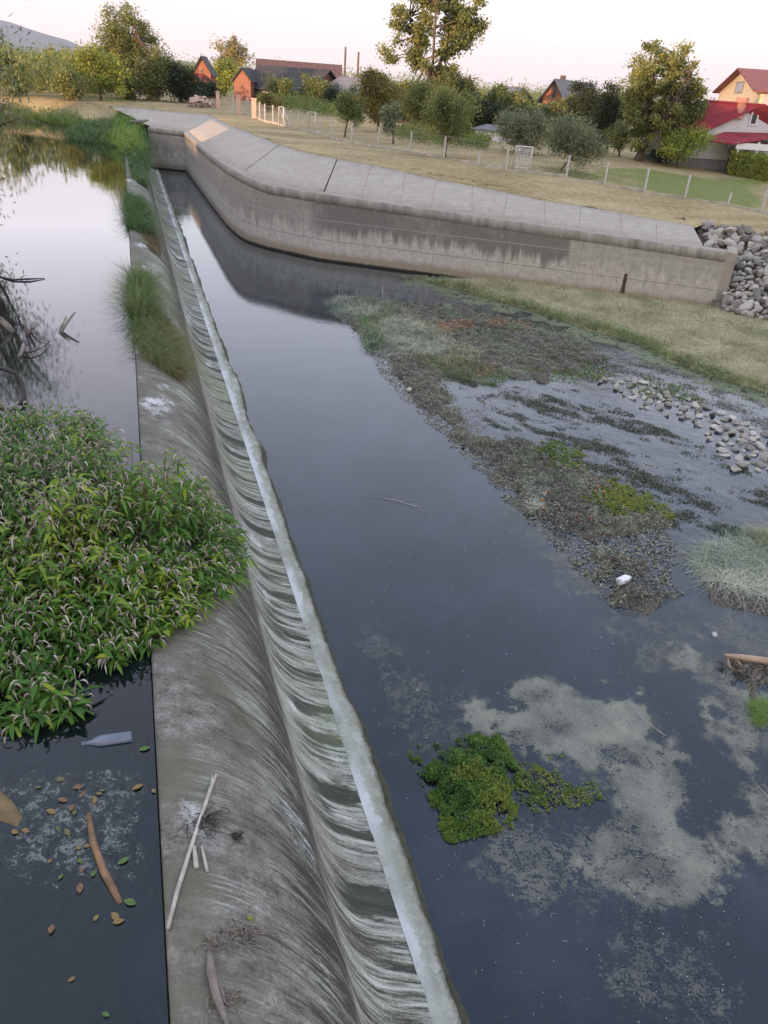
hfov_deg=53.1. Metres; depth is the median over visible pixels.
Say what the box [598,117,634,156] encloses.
tree
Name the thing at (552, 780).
watercress tail
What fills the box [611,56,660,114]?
tree
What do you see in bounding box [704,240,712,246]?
riprap stone
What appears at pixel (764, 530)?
grass tussock
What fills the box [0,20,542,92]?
mountain
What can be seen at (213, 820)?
twig clump
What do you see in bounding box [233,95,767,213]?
wire fence
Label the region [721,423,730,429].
river stone
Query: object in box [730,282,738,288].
riprap stone
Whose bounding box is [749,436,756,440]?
river stone
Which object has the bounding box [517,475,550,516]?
grass island
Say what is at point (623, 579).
plastic jug
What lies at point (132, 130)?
reed bed
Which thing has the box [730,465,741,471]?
river stone
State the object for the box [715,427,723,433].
river stone
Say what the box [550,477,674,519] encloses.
weed mat
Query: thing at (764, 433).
river stone
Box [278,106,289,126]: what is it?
goal
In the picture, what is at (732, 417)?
river stone
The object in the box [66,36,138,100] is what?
tree
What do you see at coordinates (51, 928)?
floating leaf
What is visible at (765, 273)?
riprap stone
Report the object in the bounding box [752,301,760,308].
riprap stone
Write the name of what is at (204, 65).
brick house
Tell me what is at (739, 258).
riprap stone
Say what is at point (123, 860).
floating leaf
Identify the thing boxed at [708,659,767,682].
root tangle
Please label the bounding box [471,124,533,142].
garden shed
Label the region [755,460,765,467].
river stone
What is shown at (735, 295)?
riprap stone
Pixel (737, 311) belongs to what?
riprap stone
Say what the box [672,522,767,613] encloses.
grass tussock
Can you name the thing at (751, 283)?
riprap stone
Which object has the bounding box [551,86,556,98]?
window
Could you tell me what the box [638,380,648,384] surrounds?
river stone
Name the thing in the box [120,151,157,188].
grass tuft
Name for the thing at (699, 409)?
river stone
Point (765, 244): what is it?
riprap stone
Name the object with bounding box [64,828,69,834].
floating leaf
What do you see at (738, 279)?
riprap stone
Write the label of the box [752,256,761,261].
riprap stone
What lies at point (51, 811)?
floating leaf
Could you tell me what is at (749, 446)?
river stone
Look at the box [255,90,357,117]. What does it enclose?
hedge
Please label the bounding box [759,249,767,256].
riprap stone
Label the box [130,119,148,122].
bank log
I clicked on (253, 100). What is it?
gate pillar
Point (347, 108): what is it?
tree
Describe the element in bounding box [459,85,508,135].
tree
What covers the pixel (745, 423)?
river stone
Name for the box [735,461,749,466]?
river stone
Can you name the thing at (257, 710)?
weir
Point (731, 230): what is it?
riprap stone
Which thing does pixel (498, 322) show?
orange leaves
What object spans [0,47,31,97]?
tree
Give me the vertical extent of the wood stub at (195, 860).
0.030 m
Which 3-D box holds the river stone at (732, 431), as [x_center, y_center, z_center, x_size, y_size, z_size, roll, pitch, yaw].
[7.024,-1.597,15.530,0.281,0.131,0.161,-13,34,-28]
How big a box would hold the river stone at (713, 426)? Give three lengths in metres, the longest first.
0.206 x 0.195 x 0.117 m
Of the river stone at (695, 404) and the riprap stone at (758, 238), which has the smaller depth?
the river stone at (695, 404)
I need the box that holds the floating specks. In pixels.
[293,368,753,1022]
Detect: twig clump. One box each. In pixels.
[179,803,232,844]
[194,928,233,954]
[203,985,245,1023]
[219,902,280,960]
[226,829,246,845]
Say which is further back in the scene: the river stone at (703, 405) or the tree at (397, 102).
the tree at (397, 102)
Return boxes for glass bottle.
[82,731,131,745]
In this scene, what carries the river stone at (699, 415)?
on the riverbed
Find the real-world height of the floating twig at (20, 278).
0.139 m
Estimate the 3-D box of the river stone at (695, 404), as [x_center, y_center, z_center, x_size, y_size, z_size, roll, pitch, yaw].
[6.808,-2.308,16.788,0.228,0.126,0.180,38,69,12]
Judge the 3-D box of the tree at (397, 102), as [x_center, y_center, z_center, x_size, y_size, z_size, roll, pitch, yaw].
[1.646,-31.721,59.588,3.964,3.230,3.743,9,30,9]
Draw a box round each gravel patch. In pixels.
[477,438,574,491]
[514,471,613,539]
[603,558,670,611]
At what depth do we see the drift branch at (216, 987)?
3.79 m
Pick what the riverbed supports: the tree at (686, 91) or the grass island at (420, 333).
the grass island at (420, 333)
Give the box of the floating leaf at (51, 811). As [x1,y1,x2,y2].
[46,809,55,813]
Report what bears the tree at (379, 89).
on the ground at (88, 107)
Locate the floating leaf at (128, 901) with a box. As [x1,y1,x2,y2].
[124,898,135,904]
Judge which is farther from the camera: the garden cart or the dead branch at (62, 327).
the garden cart
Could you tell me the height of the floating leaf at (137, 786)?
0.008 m
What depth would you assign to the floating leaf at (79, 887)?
4.25 m
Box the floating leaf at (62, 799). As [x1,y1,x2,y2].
[58,797,67,801]
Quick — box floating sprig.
[371,496,431,513]
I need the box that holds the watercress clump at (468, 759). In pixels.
[408,733,522,843]
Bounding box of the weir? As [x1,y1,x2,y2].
[125,150,469,1023]
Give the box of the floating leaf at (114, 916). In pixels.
[111,912,118,919]
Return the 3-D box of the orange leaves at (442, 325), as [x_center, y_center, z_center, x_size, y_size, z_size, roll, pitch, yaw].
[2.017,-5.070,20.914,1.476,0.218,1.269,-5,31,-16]
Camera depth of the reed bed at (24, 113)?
53.19 m
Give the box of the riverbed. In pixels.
[323,265,767,711]
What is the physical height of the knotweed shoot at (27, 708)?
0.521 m
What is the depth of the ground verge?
28.63 m
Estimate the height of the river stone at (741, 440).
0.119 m
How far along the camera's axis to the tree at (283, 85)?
71.11 m
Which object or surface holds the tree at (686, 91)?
on the ground at (88, 107)
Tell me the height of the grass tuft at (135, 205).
0.879 m
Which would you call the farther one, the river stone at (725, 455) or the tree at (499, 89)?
the tree at (499, 89)
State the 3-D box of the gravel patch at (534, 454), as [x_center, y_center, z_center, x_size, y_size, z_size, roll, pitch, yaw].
[2.431,-0.842,13.412,1.428,0.177,1.781,-19,37,-35]
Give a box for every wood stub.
[192,845,198,868]
[201,845,208,872]
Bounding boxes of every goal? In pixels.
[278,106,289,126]
[308,111,319,132]
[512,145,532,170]
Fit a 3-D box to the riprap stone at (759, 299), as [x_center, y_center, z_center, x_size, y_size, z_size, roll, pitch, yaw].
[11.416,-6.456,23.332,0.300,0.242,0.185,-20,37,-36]
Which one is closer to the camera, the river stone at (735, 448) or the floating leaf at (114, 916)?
the floating leaf at (114, 916)
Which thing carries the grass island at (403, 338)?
on the riverbed
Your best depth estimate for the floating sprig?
12.02 m
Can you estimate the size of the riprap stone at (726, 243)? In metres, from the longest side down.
0.613 x 0.333 x 0.254 m
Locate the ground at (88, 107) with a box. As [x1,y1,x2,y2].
[0,53,767,1023]
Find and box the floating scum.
[463,634,767,905]
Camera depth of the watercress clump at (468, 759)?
7.20 m
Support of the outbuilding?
on the ground at (88, 107)
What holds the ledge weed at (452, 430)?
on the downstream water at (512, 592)
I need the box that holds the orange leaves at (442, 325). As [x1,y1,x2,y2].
[436,318,477,331]
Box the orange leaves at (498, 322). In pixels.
[487,318,509,326]
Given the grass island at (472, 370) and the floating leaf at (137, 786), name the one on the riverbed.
the grass island at (472, 370)
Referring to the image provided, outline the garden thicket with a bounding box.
[357,88,619,137]
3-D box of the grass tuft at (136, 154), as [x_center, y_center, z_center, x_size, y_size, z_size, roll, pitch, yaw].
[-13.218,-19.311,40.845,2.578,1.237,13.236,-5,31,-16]
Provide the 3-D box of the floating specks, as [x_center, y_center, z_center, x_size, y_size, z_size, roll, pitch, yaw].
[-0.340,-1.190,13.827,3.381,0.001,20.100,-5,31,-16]
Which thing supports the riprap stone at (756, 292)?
on the riprap stone
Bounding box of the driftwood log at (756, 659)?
[724,654,767,670]
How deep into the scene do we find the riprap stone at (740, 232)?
26.23 m
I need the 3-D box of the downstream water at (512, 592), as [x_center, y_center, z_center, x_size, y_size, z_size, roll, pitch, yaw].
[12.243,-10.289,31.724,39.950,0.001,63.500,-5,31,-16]
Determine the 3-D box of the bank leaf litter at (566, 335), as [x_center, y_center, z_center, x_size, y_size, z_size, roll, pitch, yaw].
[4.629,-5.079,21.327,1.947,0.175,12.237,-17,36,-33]
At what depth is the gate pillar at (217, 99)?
57.81 m
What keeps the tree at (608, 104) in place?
on the ground at (88, 107)
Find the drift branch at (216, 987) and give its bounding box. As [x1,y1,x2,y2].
[207,947,228,1023]
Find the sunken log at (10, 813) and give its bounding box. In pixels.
[0,790,22,825]
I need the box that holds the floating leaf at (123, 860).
[118,857,128,863]
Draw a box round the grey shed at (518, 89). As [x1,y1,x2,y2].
[486,86,532,99]
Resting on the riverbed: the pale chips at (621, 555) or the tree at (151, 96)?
the pale chips at (621, 555)
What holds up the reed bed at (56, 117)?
on the ground at (88, 107)
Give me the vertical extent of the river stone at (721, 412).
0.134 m
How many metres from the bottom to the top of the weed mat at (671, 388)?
0.069 m
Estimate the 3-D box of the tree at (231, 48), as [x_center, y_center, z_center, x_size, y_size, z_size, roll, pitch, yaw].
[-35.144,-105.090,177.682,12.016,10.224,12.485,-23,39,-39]
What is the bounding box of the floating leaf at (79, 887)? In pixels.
[77,883,82,892]
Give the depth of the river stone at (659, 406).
16.49 m
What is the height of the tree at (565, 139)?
2.798 m
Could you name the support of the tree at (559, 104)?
on the ground at (88, 107)
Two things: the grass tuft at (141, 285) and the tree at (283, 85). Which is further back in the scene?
the tree at (283, 85)
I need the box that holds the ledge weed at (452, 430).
[337,296,683,606]
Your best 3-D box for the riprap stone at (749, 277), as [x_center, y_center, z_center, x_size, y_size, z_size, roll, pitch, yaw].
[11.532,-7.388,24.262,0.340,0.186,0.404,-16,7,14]
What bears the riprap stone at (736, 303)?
on the embankment
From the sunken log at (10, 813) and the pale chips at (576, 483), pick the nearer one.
the sunken log at (10, 813)
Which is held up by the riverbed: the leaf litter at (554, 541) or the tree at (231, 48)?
the leaf litter at (554, 541)
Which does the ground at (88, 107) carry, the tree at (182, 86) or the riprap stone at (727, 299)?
the tree at (182, 86)
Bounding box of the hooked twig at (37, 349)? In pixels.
[23,338,49,353]
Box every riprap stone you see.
[704,219,713,228]
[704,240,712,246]
[709,236,717,243]
[710,229,720,237]
[721,239,737,246]
[721,295,733,304]
[724,227,736,233]
[724,305,734,311]
[729,235,740,241]
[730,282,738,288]
[731,276,744,282]
[731,299,742,308]
[732,292,738,299]
[733,308,741,314]
[736,224,744,231]
[736,256,742,261]
[737,229,744,235]
[737,261,744,270]
[738,291,749,298]
[739,299,753,310]
[740,234,750,242]
[743,225,753,233]
[744,267,752,274]
[744,275,753,281]
[745,311,753,317]
[746,281,754,288]
[748,241,754,247]
[748,284,758,290]
[751,244,759,252]
[751,306,762,314]
[752,235,762,241]
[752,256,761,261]
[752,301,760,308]
[753,288,760,296]
[755,296,761,302]
[757,269,763,277]
[757,282,765,287]
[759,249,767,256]
[760,253,767,260]
[761,236,767,241]
[761,242,767,249]
[762,276,767,282]
[763,268,767,275]
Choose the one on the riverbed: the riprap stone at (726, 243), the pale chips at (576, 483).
the pale chips at (576, 483)
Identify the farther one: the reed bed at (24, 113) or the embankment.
the reed bed at (24, 113)
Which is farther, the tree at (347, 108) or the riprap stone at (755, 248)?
the tree at (347, 108)
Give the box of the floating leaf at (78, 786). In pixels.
[73,784,82,788]
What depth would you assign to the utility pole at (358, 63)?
97.01 m
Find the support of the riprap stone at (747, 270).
on the embankment
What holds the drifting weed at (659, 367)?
on the downstream water at (512, 592)
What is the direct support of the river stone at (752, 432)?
on the riverbed
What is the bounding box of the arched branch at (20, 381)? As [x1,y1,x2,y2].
[0,366,25,404]
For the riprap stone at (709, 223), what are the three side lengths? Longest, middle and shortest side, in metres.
0.339 x 0.339 x 0.312 m
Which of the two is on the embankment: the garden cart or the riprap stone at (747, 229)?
the riprap stone at (747, 229)
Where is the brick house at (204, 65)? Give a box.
[192,56,217,97]
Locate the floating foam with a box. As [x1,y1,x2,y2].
[3,760,144,895]
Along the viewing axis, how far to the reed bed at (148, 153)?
38.47 m
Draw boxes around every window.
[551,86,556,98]
[734,81,744,92]
[748,112,758,125]
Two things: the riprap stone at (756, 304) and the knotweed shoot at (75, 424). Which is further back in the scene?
the riprap stone at (756, 304)
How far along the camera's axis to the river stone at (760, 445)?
14.96 m
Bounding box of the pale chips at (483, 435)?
[446,407,528,469]
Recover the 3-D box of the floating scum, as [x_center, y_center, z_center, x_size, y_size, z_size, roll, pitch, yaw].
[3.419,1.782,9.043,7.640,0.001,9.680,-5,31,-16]
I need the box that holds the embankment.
[696,226,767,315]
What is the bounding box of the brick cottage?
[536,75,598,109]
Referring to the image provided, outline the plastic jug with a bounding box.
[616,575,631,584]
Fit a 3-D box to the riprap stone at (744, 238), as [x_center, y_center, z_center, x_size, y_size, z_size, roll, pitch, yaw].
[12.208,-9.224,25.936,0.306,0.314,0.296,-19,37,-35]
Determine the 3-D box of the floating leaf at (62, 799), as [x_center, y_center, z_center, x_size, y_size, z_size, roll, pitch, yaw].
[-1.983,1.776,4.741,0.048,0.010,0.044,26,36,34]
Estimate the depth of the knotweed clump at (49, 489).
6.38 m
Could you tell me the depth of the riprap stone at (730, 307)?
23.40 m
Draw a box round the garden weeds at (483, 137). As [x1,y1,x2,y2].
[385,119,494,149]
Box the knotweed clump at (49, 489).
[0,403,260,696]
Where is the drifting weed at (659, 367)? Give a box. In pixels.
[422,303,767,429]
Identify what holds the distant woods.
on the ground at (88, 107)
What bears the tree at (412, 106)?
on the ground at (88, 107)
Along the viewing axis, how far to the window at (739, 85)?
56.65 m
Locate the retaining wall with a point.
(277, 198)
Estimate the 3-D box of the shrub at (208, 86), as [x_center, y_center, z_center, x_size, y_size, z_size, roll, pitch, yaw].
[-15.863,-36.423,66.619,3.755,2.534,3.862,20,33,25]
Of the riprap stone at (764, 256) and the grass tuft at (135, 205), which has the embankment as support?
the riprap stone at (764, 256)
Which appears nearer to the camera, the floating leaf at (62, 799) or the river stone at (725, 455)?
the floating leaf at (62, 799)
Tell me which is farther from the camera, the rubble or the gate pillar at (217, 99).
the gate pillar at (217, 99)
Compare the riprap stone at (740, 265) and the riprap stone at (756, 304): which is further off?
the riprap stone at (740, 265)
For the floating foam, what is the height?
0.001 m
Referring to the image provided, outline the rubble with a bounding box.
[188,97,195,102]
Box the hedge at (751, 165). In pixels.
[725,146,767,181]
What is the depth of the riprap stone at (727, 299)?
23.63 m
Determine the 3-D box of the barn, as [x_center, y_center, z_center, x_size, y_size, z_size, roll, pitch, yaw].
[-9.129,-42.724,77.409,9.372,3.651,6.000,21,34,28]
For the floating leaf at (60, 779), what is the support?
on the floating foam
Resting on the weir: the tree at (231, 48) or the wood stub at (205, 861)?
the wood stub at (205, 861)
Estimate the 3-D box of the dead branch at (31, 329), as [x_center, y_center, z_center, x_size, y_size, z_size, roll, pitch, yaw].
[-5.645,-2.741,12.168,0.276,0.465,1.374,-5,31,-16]
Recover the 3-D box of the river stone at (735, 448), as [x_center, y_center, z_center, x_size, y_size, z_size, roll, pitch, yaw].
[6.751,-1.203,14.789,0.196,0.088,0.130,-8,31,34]
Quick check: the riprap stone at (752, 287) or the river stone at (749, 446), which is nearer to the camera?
the river stone at (749, 446)
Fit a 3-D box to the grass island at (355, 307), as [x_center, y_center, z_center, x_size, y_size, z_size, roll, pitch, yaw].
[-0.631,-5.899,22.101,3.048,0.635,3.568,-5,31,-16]
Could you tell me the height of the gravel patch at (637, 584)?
0.172 m
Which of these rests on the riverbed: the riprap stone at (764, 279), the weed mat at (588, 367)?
the weed mat at (588, 367)
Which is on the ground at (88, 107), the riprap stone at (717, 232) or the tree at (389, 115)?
the tree at (389, 115)
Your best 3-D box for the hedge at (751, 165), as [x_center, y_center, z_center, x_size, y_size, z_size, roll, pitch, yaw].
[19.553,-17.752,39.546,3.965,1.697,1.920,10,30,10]
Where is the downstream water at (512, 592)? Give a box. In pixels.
[154,168,767,1023]
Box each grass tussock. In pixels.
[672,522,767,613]
[733,518,767,550]
[737,692,767,734]
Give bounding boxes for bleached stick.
[166,773,217,929]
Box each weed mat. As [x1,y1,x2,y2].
[518,358,615,383]
[526,440,589,469]
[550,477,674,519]
[626,376,705,401]
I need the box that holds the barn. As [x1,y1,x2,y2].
[254,65,335,100]
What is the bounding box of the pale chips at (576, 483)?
[526,476,598,531]
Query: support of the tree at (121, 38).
on the ground at (88, 107)
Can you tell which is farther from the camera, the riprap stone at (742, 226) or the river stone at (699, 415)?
the riprap stone at (742, 226)
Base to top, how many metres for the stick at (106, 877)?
0.055 m
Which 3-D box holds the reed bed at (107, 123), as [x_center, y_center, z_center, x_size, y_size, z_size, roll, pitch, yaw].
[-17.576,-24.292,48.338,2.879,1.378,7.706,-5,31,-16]
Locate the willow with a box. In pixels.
[0,0,62,224]
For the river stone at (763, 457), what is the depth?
14.45 m
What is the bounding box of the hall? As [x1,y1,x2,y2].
[255,58,342,77]
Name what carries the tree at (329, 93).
on the ground at (88, 107)
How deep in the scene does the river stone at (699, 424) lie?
15.76 m
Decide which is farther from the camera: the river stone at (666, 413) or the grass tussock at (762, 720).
the river stone at (666, 413)
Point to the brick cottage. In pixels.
(555, 89)
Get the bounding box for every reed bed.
[0,102,43,120]
[33,105,85,125]
[60,114,135,143]
[92,117,114,133]
[102,106,155,157]
[120,125,162,173]
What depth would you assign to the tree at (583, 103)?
54.87 m
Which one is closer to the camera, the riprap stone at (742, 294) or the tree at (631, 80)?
the riprap stone at (742, 294)
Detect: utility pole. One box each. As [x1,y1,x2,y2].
[343,47,346,75]
[356,52,359,76]
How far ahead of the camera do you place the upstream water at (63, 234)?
5.19 m
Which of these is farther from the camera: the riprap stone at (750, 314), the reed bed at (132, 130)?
the reed bed at (132, 130)
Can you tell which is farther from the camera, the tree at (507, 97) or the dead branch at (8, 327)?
the tree at (507, 97)
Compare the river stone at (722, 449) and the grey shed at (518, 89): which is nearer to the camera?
the river stone at (722, 449)
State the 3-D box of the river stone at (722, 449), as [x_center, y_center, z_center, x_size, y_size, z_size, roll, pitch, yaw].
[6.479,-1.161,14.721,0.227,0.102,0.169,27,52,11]
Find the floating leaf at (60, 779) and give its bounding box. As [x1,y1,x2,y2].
[55,777,64,780]
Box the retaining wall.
[109,106,737,305]
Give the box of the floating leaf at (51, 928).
[48,925,54,932]
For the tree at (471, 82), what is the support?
on the ground at (88, 107)
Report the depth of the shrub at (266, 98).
57.94 m
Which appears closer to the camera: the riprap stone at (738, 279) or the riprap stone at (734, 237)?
the riprap stone at (738, 279)
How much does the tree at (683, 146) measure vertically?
2.384 m
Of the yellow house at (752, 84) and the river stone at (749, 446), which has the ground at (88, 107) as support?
the yellow house at (752, 84)
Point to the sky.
(535, 41)
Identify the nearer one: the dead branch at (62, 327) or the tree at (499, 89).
the dead branch at (62, 327)
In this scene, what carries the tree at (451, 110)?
on the ground at (88, 107)
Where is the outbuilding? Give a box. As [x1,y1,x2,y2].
[328,76,363,110]
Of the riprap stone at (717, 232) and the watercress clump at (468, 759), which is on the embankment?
the riprap stone at (717, 232)
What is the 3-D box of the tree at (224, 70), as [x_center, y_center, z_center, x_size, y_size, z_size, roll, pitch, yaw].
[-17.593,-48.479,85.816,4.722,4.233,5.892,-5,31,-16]
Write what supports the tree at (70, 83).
on the ground at (88, 107)
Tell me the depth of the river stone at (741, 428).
15.71 m
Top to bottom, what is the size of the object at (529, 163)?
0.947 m
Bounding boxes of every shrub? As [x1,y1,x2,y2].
[190,77,224,102]
[254,89,285,112]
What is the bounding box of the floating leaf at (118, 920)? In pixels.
[113,918,123,923]
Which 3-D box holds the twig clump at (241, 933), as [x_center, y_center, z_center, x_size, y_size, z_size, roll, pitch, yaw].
[-0.724,2.289,4.145,0.266,0.177,0.396,23,34,30]
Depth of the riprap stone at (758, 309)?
22.94 m
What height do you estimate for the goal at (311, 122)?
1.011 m
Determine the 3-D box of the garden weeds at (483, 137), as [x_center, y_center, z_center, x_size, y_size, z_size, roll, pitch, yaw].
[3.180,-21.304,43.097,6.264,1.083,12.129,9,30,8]
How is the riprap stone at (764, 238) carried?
on the embankment
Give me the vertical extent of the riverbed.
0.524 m
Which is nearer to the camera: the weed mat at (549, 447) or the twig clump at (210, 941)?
the twig clump at (210, 941)
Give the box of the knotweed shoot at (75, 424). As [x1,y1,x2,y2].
[0,401,117,460]
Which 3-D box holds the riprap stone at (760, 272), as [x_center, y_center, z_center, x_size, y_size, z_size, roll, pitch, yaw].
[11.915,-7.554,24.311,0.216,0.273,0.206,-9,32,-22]
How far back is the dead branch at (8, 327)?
12.61 m
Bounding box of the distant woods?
[0,38,717,113]
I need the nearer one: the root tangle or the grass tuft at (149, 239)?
the root tangle
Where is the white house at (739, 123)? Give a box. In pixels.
[644,97,767,170]
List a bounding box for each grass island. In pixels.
[322,290,406,319]
[351,296,483,367]
[356,311,453,359]
[356,312,390,349]
[412,347,514,387]
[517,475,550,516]
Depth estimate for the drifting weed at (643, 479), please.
14.41 m
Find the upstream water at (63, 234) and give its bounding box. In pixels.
[0,117,167,1023]
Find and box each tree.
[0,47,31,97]
[17,46,41,60]
[44,64,90,100]
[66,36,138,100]
[85,0,169,100]
[140,48,179,100]
[160,59,203,102]
[209,33,255,67]
[213,56,238,96]
[255,70,301,105]
[298,71,335,102]
[318,82,344,103]
[331,84,371,136]
[348,65,411,130]
[375,0,491,125]
[377,98,402,143]
[387,79,420,121]
[394,72,449,124]
[413,76,486,156]
[439,71,480,100]
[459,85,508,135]
[484,80,511,104]
[490,93,554,154]
[496,83,543,114]
[540,91,574,115]
[541,108,613,172]
[561,76,604,122]
[585,77,626,153]
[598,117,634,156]
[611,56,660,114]
[619,38,712,161]
[650,121,724,167]
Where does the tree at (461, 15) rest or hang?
on the ground at (88, 107)
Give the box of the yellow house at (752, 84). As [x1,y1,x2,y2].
[712,68,767,104]
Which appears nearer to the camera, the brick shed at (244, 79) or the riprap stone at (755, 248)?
the riprap stone at (755, 248)
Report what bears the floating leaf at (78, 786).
on the floating foam
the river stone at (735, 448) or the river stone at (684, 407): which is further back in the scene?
the river stone at (684, 407)
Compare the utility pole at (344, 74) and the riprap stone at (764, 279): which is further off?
the utility pole at (344, 74)
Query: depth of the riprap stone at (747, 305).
23.15 m
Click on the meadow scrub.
(47, 62)
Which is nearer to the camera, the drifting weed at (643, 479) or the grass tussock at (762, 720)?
the grass tussock at (762, 720)
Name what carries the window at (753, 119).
in the white house at (739, 123)
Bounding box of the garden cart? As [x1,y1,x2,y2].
[650,143,670,163]
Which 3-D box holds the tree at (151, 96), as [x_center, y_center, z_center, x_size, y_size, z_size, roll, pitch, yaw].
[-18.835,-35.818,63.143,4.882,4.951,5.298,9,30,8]
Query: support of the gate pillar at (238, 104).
on the ground at (88, 107)
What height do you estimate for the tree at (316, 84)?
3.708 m
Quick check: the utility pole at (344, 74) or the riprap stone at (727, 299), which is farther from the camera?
the utility pole at (344, 74)
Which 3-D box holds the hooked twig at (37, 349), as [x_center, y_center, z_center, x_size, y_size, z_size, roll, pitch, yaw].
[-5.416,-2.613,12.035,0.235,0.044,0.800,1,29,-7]
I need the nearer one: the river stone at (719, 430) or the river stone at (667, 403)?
the river stone at (719, 430)
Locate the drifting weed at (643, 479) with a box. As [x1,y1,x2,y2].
[451,376,767,540]
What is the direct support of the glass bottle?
on the upstream water at (63, 234)
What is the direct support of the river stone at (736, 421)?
on the riverbed
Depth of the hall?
103.96 m
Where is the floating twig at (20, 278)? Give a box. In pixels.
[0,275,44,280]
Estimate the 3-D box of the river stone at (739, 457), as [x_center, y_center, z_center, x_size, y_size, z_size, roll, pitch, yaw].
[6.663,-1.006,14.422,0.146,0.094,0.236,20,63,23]
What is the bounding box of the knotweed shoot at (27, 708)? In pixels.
[0,646,104,743]
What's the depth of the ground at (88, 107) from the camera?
35.01 m
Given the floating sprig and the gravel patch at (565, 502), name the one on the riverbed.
the gravel patch at (565, 502)
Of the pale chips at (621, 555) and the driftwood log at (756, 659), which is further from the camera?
the pale chips at (621, 555)
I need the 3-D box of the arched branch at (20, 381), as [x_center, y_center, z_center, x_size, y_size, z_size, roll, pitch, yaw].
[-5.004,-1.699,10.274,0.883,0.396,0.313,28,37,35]
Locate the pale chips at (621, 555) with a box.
[593,543,675,604]
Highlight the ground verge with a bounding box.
[109,105,767,235]
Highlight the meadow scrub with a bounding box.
[0,37,116,97]
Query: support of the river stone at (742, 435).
on the riverbed
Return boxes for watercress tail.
[502,755,605,815]
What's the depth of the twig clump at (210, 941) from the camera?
4.01 m
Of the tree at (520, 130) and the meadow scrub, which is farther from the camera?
the meadow scrub
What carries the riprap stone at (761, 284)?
on the embankment
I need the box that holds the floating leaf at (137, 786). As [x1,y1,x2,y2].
[132,784,142,789]
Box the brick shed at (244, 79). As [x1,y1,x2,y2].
[231,67,256,100]
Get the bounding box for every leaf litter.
[333,296,683,607]
[411,286,736,401]
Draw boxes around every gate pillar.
[215,91,219,108]
[236,95,240,113]
[251,98,256,117]
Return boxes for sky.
[0,0,767,100]
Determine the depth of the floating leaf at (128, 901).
4.19 m
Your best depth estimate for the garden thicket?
55.70 m
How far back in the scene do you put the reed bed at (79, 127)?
44.09 m
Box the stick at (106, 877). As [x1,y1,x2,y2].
[76,813,121,903]
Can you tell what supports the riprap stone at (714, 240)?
on the embankment
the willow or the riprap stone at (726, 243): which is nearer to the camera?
the willow
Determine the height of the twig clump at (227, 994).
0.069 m
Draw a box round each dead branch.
[0,316,14,331]
[19,313,38,356]
[58,312,75,332]
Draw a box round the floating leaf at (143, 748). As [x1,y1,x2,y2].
[139,746,149,750]
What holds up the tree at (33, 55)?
on the ground at (88, 107)
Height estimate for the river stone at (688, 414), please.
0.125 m
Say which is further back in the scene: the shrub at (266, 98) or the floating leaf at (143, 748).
the shrub at (266, 98)
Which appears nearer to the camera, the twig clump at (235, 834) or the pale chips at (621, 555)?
the twig clump at (235, 834)
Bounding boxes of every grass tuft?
[93,255,209,326]
[107,183,170,238]
[107,292,215,397]
[116,137,156,169]
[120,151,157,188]
[137,215,173,257]
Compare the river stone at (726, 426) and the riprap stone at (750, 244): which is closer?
the river stone at (726, 426)
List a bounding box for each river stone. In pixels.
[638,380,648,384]
[655,404,663,409]
[662,411,669,415]
[664,401,672,405]
[680,405,688,410]
[685,412,692,418]
[691,401,699,407]
[694,407,702,411]
[695,413,702,417]
[695,421,702,427]
[700,403,712,409]
[709,424,718,428]
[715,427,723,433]
[716,411,725,414]
[717,447,727,452]
[719,454,731,456]
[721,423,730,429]
[727,429,736,433]
[729,415,736,419]
[730,447,739,450]
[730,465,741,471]
[731,419,739,424]
[735,454,742,460]
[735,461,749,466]
[736,438,745,442]
[737,426,744,430]
[740,421,750,425]
[740,433,746,438]
[745,443,754,449]
[749,430,756,434]
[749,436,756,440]
[755,442,764,448]
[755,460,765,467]
[759,455,766,460]
[760,430,767,435]
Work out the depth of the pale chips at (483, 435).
14.57 m

